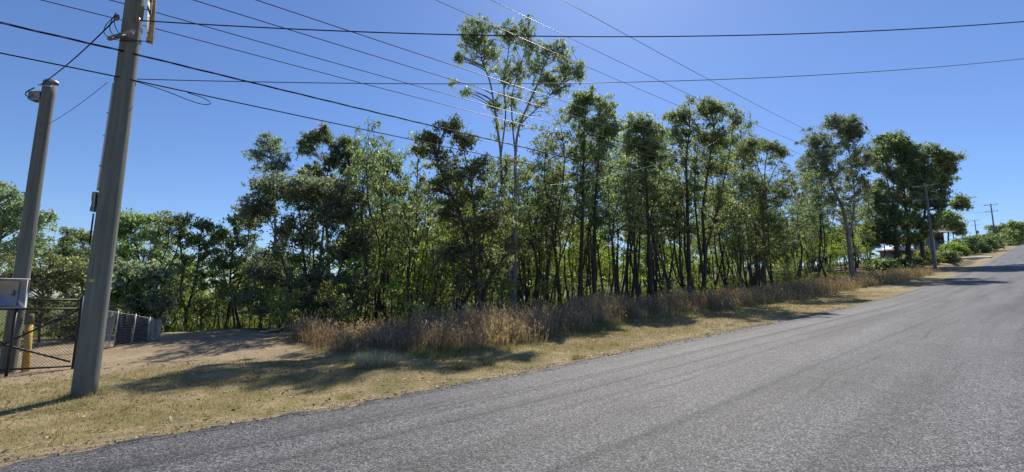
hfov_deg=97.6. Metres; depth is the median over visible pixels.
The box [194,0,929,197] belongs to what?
power line
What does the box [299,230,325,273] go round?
gum sapling
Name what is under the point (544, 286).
thicket shrub
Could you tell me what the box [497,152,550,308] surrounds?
gum tree
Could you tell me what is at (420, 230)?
gum tree
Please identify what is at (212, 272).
gum sapling
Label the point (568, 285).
gum tree
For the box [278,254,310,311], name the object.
gum tree
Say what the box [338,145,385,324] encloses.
gum sapling
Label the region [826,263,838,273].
thicket shrub
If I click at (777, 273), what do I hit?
thicket shrub
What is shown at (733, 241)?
gum sapling
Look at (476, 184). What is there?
gum tree
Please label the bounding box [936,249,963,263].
garden bush
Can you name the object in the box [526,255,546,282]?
gum sapling
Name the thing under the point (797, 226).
gum sapling
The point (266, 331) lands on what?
fallen branch
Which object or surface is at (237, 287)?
gum sapling
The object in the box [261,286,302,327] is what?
thicket shrub
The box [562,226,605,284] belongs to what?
gum tree
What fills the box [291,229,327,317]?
gum sapling
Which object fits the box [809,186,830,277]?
gum sapling
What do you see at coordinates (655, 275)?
gum tree
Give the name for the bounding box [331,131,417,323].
gum sapling
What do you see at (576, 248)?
gum sapling
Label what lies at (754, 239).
gum sapling
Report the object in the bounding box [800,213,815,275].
gum sapling
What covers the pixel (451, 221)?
gum tree
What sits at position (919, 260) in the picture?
garden bush
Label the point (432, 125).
power line
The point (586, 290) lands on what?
thicket shrub
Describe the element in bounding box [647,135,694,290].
gum tree
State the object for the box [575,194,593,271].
gum sapling
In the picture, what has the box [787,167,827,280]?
gum tree
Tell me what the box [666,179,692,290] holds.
gum sapling
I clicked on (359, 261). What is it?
gum sapling
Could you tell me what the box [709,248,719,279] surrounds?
gum tree
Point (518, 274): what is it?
gum sapling
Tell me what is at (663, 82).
power line
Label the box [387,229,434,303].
gum tree
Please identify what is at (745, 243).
gum sapling
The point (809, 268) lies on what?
thicket shrub
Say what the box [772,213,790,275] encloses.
gum sapling
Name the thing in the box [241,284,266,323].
gum tree
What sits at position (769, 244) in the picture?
gum sapling
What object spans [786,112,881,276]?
gum tree
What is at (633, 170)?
service cable
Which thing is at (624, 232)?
gum tree
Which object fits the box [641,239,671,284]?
gum tree
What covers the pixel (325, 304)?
thicket shrub
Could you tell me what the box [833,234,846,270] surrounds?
gum sapling
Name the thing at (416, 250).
gum sapling
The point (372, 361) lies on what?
grass tuft
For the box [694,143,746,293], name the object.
gum tree
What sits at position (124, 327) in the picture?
fence
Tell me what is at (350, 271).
gum tree
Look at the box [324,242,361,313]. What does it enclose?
gum tree
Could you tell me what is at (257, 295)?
gum sapling
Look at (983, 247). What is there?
garden bush
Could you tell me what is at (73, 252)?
gum sapling
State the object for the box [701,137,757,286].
gum tree
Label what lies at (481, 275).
gum sapling
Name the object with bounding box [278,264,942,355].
tall grass
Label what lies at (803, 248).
gum sapling
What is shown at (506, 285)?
thicket shrub
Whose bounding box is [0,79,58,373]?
utility pole
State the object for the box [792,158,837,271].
gum tree
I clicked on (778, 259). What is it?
gum tree
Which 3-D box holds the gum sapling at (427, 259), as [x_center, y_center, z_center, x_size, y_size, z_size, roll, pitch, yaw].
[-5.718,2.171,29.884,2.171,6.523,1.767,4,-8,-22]
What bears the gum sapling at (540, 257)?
on the ground at (176, 343)
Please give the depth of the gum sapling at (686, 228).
31.06 m
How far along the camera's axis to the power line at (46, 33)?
6.97 m
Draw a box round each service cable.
[41,19,115,84]
[45,82,107,125]
[137,58,1023,83]
[140,20,1023,36]
[554,143,712,184]
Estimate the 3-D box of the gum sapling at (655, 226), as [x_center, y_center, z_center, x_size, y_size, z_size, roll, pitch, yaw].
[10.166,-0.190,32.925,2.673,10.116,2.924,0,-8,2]
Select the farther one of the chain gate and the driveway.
the driveway
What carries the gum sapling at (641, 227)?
on the ground at (176, 343)
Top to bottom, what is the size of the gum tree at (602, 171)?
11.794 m
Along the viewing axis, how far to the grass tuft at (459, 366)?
8.82 m
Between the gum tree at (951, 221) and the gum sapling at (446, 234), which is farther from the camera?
the gum tree at (951, 221)
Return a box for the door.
[0,281,19,304]
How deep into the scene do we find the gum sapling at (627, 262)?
29.64 m
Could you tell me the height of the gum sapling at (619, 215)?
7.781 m
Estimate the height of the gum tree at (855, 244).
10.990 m
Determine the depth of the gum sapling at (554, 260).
32.33 m
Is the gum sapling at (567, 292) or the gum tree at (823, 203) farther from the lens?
the gum tree at (823, 203)
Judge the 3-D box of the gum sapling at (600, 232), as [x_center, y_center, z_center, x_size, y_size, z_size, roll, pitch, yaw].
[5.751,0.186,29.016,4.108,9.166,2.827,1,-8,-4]
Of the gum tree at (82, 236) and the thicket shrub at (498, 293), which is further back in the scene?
the gum tree at (82, 236)
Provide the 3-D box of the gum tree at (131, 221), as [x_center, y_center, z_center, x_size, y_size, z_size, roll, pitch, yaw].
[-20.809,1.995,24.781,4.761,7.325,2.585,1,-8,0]
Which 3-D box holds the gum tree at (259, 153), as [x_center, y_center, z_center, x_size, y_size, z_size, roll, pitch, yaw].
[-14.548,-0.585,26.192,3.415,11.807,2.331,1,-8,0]
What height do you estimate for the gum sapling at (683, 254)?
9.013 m
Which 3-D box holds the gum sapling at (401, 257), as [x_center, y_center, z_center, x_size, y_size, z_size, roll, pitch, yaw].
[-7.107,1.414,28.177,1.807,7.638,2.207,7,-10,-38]
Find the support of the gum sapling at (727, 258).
on the ground at (176, 343)
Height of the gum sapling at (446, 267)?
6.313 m
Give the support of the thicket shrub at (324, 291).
on the ground at (176, 343)
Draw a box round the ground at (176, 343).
[0,246,1016,466]
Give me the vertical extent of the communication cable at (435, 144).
6.259 m
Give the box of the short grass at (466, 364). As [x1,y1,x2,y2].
[0,290,903,460]
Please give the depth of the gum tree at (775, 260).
65.93 m
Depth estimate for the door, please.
8.70 m
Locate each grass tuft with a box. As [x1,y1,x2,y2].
[349,349,408,368]
[447,356,465,369]
[479,356,496,365]
[571,353,588,359]
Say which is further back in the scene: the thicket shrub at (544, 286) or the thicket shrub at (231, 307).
the thicket shrub at (231, 307)
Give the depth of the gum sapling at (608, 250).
48.99 m
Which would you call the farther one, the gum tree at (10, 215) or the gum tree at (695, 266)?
the gum tree at (695, 266)
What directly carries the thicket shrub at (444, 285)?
on the ground at (176, 343)
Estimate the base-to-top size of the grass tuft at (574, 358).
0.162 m
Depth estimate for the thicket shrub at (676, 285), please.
35.97 m
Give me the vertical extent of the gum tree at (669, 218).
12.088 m
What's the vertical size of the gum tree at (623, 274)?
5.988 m
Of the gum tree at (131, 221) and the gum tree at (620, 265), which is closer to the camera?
the gum tree at (131, 221)
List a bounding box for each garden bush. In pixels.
[859,256,912,272]
[894,258,919,269]
[899,253,932,267]
[914,246,945,264]
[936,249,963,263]
[938,241,972,255]
[948,234,985,254]
[961,235,995,252]
[981,234,999,251]
[982,233,1007,249]
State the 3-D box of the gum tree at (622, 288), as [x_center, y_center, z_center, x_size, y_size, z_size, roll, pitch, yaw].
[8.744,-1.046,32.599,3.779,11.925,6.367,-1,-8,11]
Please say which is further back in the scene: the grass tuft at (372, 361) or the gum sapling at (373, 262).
the gum sapling at (373, 262)
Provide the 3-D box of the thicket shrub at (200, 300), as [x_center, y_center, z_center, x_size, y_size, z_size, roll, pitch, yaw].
[-15.399,3.796,22.057,2.441,2.037,2.010,2,-8,-7]
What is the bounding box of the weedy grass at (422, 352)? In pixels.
[316,298,802,363]
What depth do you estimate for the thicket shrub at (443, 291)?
24.63 m
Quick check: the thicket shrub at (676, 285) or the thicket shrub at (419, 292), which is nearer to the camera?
the thicket shrub at (419, 292)
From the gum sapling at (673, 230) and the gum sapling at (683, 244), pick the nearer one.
the gum sapling at (673, 230)
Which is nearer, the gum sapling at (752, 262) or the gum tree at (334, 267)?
the gum sapling at (752, 262)
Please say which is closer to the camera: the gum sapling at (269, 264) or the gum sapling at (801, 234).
the gum sapling at (269, 264)
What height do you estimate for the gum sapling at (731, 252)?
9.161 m
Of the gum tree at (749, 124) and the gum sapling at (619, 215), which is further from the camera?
the gum tree at (749, 124)
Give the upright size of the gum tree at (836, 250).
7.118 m
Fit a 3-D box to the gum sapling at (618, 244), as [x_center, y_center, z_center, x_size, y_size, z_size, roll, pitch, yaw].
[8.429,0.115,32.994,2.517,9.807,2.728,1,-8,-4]
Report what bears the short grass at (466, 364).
on the ground at (176, 343)
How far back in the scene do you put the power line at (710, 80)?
18.39 m
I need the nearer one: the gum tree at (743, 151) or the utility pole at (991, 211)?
the gum tree at (743, 151)
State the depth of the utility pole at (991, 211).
124.54 m
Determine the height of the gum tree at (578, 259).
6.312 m
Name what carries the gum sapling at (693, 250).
on the ground at (176, 343)
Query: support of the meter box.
on the ground at (176, 343)
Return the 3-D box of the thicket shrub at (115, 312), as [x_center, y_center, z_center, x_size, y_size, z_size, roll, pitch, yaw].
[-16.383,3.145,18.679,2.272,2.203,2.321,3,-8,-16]
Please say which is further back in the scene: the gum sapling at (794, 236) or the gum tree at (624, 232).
the gum sapling at (794, 236)
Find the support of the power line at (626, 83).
attached to the utility pole at (932, 244)
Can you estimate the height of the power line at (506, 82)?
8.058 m
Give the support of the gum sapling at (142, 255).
on the ground at (176, 343)
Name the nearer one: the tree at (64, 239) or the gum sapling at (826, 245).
the tree at (64, 239)
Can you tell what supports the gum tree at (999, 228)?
on the ground at (176, 343)
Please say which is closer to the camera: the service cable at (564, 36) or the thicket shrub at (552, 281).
the service cable at (564, 36)
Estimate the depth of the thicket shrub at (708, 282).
33.82 m
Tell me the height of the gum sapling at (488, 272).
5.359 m
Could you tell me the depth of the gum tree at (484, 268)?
39.54 m
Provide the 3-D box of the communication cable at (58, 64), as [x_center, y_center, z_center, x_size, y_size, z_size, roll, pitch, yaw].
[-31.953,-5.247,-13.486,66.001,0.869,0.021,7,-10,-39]
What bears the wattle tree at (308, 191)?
on the ground at (176, 343)
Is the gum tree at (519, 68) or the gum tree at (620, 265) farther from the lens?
the gum tree at (620, 265)
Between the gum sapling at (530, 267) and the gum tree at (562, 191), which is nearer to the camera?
the gum tree at (562, 191)
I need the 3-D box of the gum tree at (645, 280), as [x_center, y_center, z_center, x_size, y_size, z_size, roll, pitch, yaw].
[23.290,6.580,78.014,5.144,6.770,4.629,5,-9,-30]
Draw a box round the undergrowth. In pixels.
[0,270,866,338]
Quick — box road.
[0,245,1023,471]
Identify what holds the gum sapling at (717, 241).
on the ground at (176, 343)
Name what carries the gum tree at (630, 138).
on the ground at (176, 343)
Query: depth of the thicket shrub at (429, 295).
21.48 m
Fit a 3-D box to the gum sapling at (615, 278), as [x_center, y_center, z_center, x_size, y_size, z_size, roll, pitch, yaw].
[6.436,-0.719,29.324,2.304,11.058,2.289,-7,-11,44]
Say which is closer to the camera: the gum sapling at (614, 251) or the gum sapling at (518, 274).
the gum sapling at (518, 274)
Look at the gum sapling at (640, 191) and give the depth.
27.82 m
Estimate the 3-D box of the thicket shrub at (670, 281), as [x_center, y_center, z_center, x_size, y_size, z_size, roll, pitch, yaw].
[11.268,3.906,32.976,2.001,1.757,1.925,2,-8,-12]
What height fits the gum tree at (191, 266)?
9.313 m
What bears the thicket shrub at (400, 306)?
on the ground at (176, 343)
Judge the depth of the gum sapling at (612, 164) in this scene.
32.77 m
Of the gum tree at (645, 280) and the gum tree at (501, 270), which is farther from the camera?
the gum tree at (645, 280)
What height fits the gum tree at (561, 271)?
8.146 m
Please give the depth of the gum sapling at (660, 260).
30.72 m
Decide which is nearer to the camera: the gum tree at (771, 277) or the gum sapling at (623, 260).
the gum tree at (771, 277)
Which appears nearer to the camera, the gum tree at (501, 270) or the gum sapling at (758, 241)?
the gum tree at (501, 270)
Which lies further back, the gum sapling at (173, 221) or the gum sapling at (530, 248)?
the gum sapling at (530, 248)
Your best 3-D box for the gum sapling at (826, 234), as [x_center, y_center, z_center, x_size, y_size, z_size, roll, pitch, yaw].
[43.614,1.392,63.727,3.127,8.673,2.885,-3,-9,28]
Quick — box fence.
[104,311,160,347]
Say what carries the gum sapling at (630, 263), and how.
on the ground at (176, 343)
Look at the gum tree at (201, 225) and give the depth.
21.97 m
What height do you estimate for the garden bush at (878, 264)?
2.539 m
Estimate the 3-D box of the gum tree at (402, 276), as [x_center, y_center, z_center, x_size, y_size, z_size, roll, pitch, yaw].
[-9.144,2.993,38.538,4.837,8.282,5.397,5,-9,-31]
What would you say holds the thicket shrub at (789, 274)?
on the ground at (176, 343)
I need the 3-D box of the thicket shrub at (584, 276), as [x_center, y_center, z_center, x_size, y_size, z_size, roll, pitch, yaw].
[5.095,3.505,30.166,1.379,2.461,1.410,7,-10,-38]
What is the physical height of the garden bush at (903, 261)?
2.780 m
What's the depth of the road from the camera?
5.48 m
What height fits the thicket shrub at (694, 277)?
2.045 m
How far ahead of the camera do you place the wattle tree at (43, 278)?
13.67 m
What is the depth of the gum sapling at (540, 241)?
29.50 m
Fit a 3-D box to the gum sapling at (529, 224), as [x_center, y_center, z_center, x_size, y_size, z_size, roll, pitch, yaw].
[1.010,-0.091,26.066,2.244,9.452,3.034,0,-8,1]
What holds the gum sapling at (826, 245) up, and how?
on the ground at (176, 343)
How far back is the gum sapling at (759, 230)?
43.10 m
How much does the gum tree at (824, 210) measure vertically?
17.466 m
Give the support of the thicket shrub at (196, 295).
on the ground at (176, 343)
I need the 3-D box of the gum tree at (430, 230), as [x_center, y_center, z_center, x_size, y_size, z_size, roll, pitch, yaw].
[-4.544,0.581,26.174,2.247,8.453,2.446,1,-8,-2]
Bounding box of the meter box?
[0,278,30,376]
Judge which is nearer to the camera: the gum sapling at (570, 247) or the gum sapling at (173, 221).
the gum sapling at (173, 221)
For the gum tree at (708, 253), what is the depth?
86.81 m
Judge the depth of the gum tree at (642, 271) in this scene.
46.19 m
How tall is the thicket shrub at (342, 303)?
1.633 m
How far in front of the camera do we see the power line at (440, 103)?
12.20 m
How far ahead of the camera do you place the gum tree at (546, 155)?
25.70 m
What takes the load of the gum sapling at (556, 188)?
on the ground at (176, 343)
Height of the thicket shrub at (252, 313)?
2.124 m
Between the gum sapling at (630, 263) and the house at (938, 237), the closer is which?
the gum sapling at (630, 263)
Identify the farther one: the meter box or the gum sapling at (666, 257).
the gum sapling at (666, 257)
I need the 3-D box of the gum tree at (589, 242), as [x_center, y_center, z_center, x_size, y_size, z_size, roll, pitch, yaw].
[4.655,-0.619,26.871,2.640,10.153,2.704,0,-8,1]
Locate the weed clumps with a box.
[0,320,733,449]
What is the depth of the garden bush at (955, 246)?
92.78 m
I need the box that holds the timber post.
[21,314,34,371]
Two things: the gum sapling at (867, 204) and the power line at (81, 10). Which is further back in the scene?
the gum sapling at (867, 204)
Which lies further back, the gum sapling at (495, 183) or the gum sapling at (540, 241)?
the gum sapling at (540, 241)
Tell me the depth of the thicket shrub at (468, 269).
21.32 m
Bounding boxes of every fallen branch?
[250,328,294,335]
[259,319,314,332]
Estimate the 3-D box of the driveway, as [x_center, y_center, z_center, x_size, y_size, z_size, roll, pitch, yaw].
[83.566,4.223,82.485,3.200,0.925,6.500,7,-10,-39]
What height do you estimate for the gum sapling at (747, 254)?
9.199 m
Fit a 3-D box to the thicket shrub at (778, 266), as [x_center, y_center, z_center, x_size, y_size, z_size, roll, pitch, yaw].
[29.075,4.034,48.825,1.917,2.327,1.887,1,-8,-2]
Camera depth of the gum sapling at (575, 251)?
36.25 m
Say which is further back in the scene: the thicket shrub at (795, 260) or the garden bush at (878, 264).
the garden bush at (878, 264)
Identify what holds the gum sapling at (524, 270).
on the ground at (176, 343)
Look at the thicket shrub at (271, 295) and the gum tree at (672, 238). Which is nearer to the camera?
the thicket shrub at (271, 295)
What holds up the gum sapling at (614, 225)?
on the ground at (176, 343)
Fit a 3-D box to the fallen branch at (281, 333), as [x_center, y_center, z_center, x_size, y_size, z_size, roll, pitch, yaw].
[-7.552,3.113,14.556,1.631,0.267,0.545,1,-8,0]
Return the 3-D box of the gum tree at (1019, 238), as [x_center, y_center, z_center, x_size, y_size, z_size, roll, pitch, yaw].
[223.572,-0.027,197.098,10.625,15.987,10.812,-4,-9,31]
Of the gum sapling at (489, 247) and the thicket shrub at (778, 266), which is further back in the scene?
the thicket shrub at (778, 266)
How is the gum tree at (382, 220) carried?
on the ground at (176, 343)
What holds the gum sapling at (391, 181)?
on the ground at (176, 343)
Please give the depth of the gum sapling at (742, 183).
36.53 m
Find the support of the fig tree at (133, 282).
on the ground at (176, 343)
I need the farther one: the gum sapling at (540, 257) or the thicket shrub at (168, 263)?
the gum sapling at (540, 257)
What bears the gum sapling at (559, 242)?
on the ground at (176, 343)
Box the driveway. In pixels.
[962,256,991,258]
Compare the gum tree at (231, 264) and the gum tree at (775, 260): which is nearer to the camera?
the gum tree at (231, 264)
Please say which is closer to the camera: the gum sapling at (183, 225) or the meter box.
the meter box
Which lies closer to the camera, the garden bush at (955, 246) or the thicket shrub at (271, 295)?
the thicket shrub at (271, 295)
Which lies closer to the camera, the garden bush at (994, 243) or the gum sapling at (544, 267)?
the gum sapling at (544, 267)
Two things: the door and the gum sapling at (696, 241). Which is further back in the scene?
the gum sapling at (696, 241)
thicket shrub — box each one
[108,303,143,327]
[145,252,211,329]
[158,276,195,330]
[176,293,230,330]
[181,288,219,326]
[183,294,219,329]
[208,277,240,326]
[226,268,261,321]
[239,298,279,323]
[260,285,303,331]
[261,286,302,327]
[265,286,303,332]
[291,277,319,323]
[304,278,348,329]
[309,301,341,323]
[317,292,357,326]
[336,276,383,326]
[369,283,386,319]
[374,276,418,323]
[382,297,399,321]
[396,285,418,321]
[403,301,434,320]
[410,270,432,303]
[413,289,431,307]
[418,286,451,314]
[422,275,464,318]
[432,276,451,316]
[450,261,486,312]
[460,285,499,306]
[484,285,508,312]
[487,278,519,311]
[529,279,554,307]
[549,271,565,305]
[583,270,599,297]
[583,286,597,295]
[588,280,608,295]
[657,278,681,293]
[673,280,686,291]
[684,272,708,292]
[694,276,713,287]
[698,274,713,290]
[720,274,747,290]
[768,268,785,283]
[769,264,787,280]
[780,257,792,278]
[781,272,800,282]
[789,255,806,276]
[802,263,815,274]
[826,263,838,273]
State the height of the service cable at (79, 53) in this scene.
0.105 m
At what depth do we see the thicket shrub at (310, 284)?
18.59 m
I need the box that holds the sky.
[0,0,1023,297]
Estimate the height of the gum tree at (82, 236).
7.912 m
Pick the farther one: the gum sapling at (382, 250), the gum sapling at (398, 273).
the gum sapling at (398, 273)
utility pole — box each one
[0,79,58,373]
[70,0,156,397]
[912,182,939,269]
[984,204,996,233]
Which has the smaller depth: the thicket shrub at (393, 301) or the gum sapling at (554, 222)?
the thicket shrub at (393, 301)
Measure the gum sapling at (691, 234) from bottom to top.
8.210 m
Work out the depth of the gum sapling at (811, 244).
52.83 m
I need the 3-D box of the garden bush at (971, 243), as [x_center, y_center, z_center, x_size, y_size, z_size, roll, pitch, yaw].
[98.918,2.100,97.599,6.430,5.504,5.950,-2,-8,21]
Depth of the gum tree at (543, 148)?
27.02 m
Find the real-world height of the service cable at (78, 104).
0.183 m
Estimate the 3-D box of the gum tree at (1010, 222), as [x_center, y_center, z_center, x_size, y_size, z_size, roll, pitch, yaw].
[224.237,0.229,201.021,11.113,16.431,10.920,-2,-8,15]
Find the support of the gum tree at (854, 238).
on the ground at (176, 343)
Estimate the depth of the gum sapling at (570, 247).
31.16 m
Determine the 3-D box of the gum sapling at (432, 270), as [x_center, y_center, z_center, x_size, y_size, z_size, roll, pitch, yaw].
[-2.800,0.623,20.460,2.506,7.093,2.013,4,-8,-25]
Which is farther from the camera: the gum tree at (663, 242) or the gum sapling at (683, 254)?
the gum sapling at (683, 254)
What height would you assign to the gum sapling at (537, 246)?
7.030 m
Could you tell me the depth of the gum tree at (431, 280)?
27.99 m
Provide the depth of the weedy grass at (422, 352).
13.27 m
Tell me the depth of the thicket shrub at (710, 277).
36.76 m
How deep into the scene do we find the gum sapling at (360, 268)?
25.72 m
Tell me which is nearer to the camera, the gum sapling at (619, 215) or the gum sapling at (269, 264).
the gum sapling at (269, 264)
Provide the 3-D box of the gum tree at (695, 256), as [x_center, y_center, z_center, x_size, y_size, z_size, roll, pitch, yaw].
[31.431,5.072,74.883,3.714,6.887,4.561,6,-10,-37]
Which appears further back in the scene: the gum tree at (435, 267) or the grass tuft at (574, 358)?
the gum tree at (435, 267)
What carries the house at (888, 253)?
on the ground at (176, 343)
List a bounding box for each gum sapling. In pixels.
[59,241,122,266]
[129,249,158,288]
[140,210,186,329]
[149,215,194,324]
[170,274,188,330]
[178,278,189,330]
[190,260,211,322]
[200,227,222,328]
[204,239,233,328]
[230,201,263,328]
[244,239,265,328]
[258,237,287,327]
[276,236,301,316]
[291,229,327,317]
[293,221,319,300]
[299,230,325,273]
[317,237,332,321]
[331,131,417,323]
[332,116,401,322]
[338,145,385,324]
[347,221,366,322]
[351,180,402,313]
[352,253,374,274]
[358,222,385,321]
[366,166,401,322]
[379,220,412,321]
[383,180,421,320]
[389,205,406,315]
[390,205,419,309]
[397,171,438,303]
[398,128,434,312]
[413,201,436,299]
[413,222,441,301]
[420,182,475,316]
[426,207,458,316]
[429,220,441,281]
[433,179,477,312]
[442,155,524,314]
[458,193,507,305]
[460,209,490,280]
[469,173,507,308]
[483,198,500,304]
[483,237,504,304]
[485,197,521,309]
[499,173,563,301]
[501,228,535,300]
[510,236,527,304]
[512,214,535,314]
[513,157,545,307]
[517,217,533,303]
[519,189,544,304]
[519,205,533,296]
[523,211,543,309]
[525,212,548,284]
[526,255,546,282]
[531,173,548,300]
[531,214,564,273]
[532,168,578,301]
[537,208,563,305]
[540,158,570,306]
[545,228,567,304]
[557,184,575,300]
[557,196,589,298]
[562,218,587,281]
[565,226,584,301]
[571,179,626,292]
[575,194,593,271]
[597,192,623,254]
[599,170,643,296]
[600,221,622,294]
[601,150,622,296]
[604,161,656,299]
[604,229,626,284]
[608,157,640,298]
[613,142,640,294]
[615,137,656,301]
[615,173,645,292]
[619,229,626,289]
[622,229,638,292]
[634,174,665,289]
[635,170,648,294]
[635,177,672,292]
[636,217,657,295]
[637,231,647,280]
[644,195,669,294]
[646,222,673,287]
[650,167,690,287]
[655,175,685,290]
[664,216,682,267]
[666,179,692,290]
[676,204,700,283]
[676,218,701,244]
[678,171,705,291]
[680,238,694,283]
[691,218,700,274]
[693,181,718,288]
[694,202,711,288]
[706,218,724,289]
[708,190,754,287]
[710,190,741,288]
[711,211,735,287]
[716,228,731,286]
[719,218,738,290]
[719,230,728,277]
[725,172,752,287]
[725,210,754,283]
[728,200,756,287]
[735,203,754,288]
[745,186,777,284]
[746,187,770,287]
[746,195,757,284]
[747,215,761,288]
[750,173,772,289]
[757,223,772,272]
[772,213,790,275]
[777,234,791,277]
[779,198,817,280]
[780,202,818,279]
[782,220,804,274]
[790,224,807,273]
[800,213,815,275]
[801,225,820,276]
[805,205,826,274]
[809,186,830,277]
[809,221,829,274]
[822,216,831,260]
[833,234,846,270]
[837,202,861,269]
[853,208,876,259]
[857,189,876,259]
[879,198,899,258]
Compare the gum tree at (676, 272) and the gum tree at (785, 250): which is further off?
the gum tree at (676, 272)
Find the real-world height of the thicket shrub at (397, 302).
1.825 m
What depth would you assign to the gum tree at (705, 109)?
31.72 m
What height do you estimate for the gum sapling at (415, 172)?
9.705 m
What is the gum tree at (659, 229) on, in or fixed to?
on the ground at (176, 343)
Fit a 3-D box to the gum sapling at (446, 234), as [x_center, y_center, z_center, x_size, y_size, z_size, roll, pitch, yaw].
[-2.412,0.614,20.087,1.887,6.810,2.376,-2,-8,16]
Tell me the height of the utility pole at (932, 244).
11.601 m
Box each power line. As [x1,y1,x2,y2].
[0,22,119,50]
[41,0,145,26]
[120,49,928,217]
[155,28,910,199]
[156,12,921,198]
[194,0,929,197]
[256,0,937,196]
[436,0,912,185]
[492,0,919,183]
[563,0,934,181]
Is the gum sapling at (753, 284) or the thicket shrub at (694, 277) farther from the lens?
the gum sapling at (753, 284)
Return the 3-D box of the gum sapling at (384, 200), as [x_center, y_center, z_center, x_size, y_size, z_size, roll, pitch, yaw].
[-6.726,-0.498,20.451,3.112,9.474,4.100,7,-10,-39]
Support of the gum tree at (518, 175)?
on the ground at (176, 343)
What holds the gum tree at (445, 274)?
on the ground at (176, 343)
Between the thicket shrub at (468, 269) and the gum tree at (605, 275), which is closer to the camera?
the thicket shrub at (468, 269)
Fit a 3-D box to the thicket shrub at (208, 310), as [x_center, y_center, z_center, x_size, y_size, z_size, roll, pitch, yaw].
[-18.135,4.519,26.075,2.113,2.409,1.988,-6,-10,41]
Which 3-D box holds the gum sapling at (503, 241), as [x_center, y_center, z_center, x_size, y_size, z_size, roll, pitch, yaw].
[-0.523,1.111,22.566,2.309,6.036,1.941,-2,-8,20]
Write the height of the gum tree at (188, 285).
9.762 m
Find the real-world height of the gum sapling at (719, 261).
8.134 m
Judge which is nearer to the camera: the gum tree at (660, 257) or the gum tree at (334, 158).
the gum tree at (334, 158)
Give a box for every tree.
[0,180,64,276]
[0,227,117,297]
[0,249,115,341]
[40,226,88,319]
[107,246,178,328]
[113,207,176,280]
[149,250,207,324]
[151,211,227,329]
[186,257,220,324]
[191,212,269,328]
[214,271,253,321]
[222,167,381,324]
[240,131,297,320]
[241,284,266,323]
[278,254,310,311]
[289,122,369,271]
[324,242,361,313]
[334,194,436,313]
[335,220,389,307]
[360,147,419,311]
[368,166,403,317]
[376,228,419,310]
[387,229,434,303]
[395,181,432,322]
[406,229,471,305]
[407,112,535,316]
[419,176,446,284]
[421,237,485,299]
[435,168,477,310]
[436,155,479,306]
[448,11,588,310]
[466,236,498,306]
[479,157,531,312]
[482,239,522,298]
[487,155,523,309]
[494,215,545,302]
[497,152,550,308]
[511,233,554,295]
[522,138,573,306]
[523,122,581,306]
[529,110,606,306]
[535,166,573,306]
[549,248,578,295]
[554,224,607,284]
[557,83,625,301]
[561,246,577,291]
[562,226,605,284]
[565,237,599,287]
[570,132,614,299]
[570,152,612,297]
[573,160,615,294]
[598,249,615,287]
[606,145,655,294]
[607,157,641,295]
[612,109,672,298]
[619,255,642,291]
[619,260,645,287]
[622,232,681,279]
[624,140,674,297]
[635,164,681,289]
[640,257,646,287]
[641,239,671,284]
[643,169,677,275]
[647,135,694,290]
[658,94,755,294]
[658,162,693,292]
[659,171,686,289]
[660,261,685,280]
[662,244,684,286]
[668,252,697,284]
[681,238,713,277]
[685,251,711,274]
[687,140,743,290]
[692,235,716,269]
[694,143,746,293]
[700,139,745,287]
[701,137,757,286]
[709,246,736,273]
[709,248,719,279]
[721,111,774,285]
[721,128,764,281]
[725,135,803,290]
[744,212,785,279]
[746,173,786,284]
[768,163,801,259]
[768,224,801,275]
[771,225,800,271]
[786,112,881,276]
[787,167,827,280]
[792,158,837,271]
[795,219,836,271]
[797,147,837,275]
[798,168,850,271]
[804,223,846,266]
[823,241,847,265]
[826,205,872,260]
[835,230,880,267]
[844,226,868,263]
[855,128,976,260]
[933,208,970,241]
[983,222,1010,245]
[996,219,1023,245]
[1004,220,1023,245]
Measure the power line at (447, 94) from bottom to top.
8.058 m
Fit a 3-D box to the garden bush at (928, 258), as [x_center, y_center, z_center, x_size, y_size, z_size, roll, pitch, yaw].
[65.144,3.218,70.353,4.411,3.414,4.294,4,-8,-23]
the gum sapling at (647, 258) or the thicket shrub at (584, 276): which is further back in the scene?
the gum sapling at (647, 258)
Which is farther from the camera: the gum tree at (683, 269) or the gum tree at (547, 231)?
the gum tree at (683, 269)
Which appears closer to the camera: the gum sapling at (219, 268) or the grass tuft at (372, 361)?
the grass tuft at (372, 361)
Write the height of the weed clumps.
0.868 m
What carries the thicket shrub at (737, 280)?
on the ground at (176, 343)
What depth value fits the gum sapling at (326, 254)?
24.62 m
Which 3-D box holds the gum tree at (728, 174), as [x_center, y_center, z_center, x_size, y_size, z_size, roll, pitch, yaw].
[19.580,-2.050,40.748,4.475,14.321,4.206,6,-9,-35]
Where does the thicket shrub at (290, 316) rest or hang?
on the ground at (176, 343)
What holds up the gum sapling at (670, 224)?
on the ground at (176, 343)
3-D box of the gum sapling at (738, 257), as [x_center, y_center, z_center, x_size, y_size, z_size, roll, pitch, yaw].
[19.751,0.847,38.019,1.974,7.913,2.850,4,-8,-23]
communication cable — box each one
[0,52,115,76]
[116,76,929,224]
[136,81,210,104]
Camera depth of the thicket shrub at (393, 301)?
20.99 m
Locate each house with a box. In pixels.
[875,245,918,258]
[913,230,955,254]
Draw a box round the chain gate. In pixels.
[0,296,83,370]
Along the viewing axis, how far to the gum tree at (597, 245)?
28.00 m
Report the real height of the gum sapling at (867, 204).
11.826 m
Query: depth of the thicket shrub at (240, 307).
28.16 m
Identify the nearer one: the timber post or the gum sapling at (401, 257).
the timber post
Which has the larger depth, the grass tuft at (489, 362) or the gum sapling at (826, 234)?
the gum sapling at (826, 234)
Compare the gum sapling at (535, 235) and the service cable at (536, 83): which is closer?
the service cable at (536, 83)
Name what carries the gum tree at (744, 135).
on the ground at (176, 343)
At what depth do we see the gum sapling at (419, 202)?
21.35 m

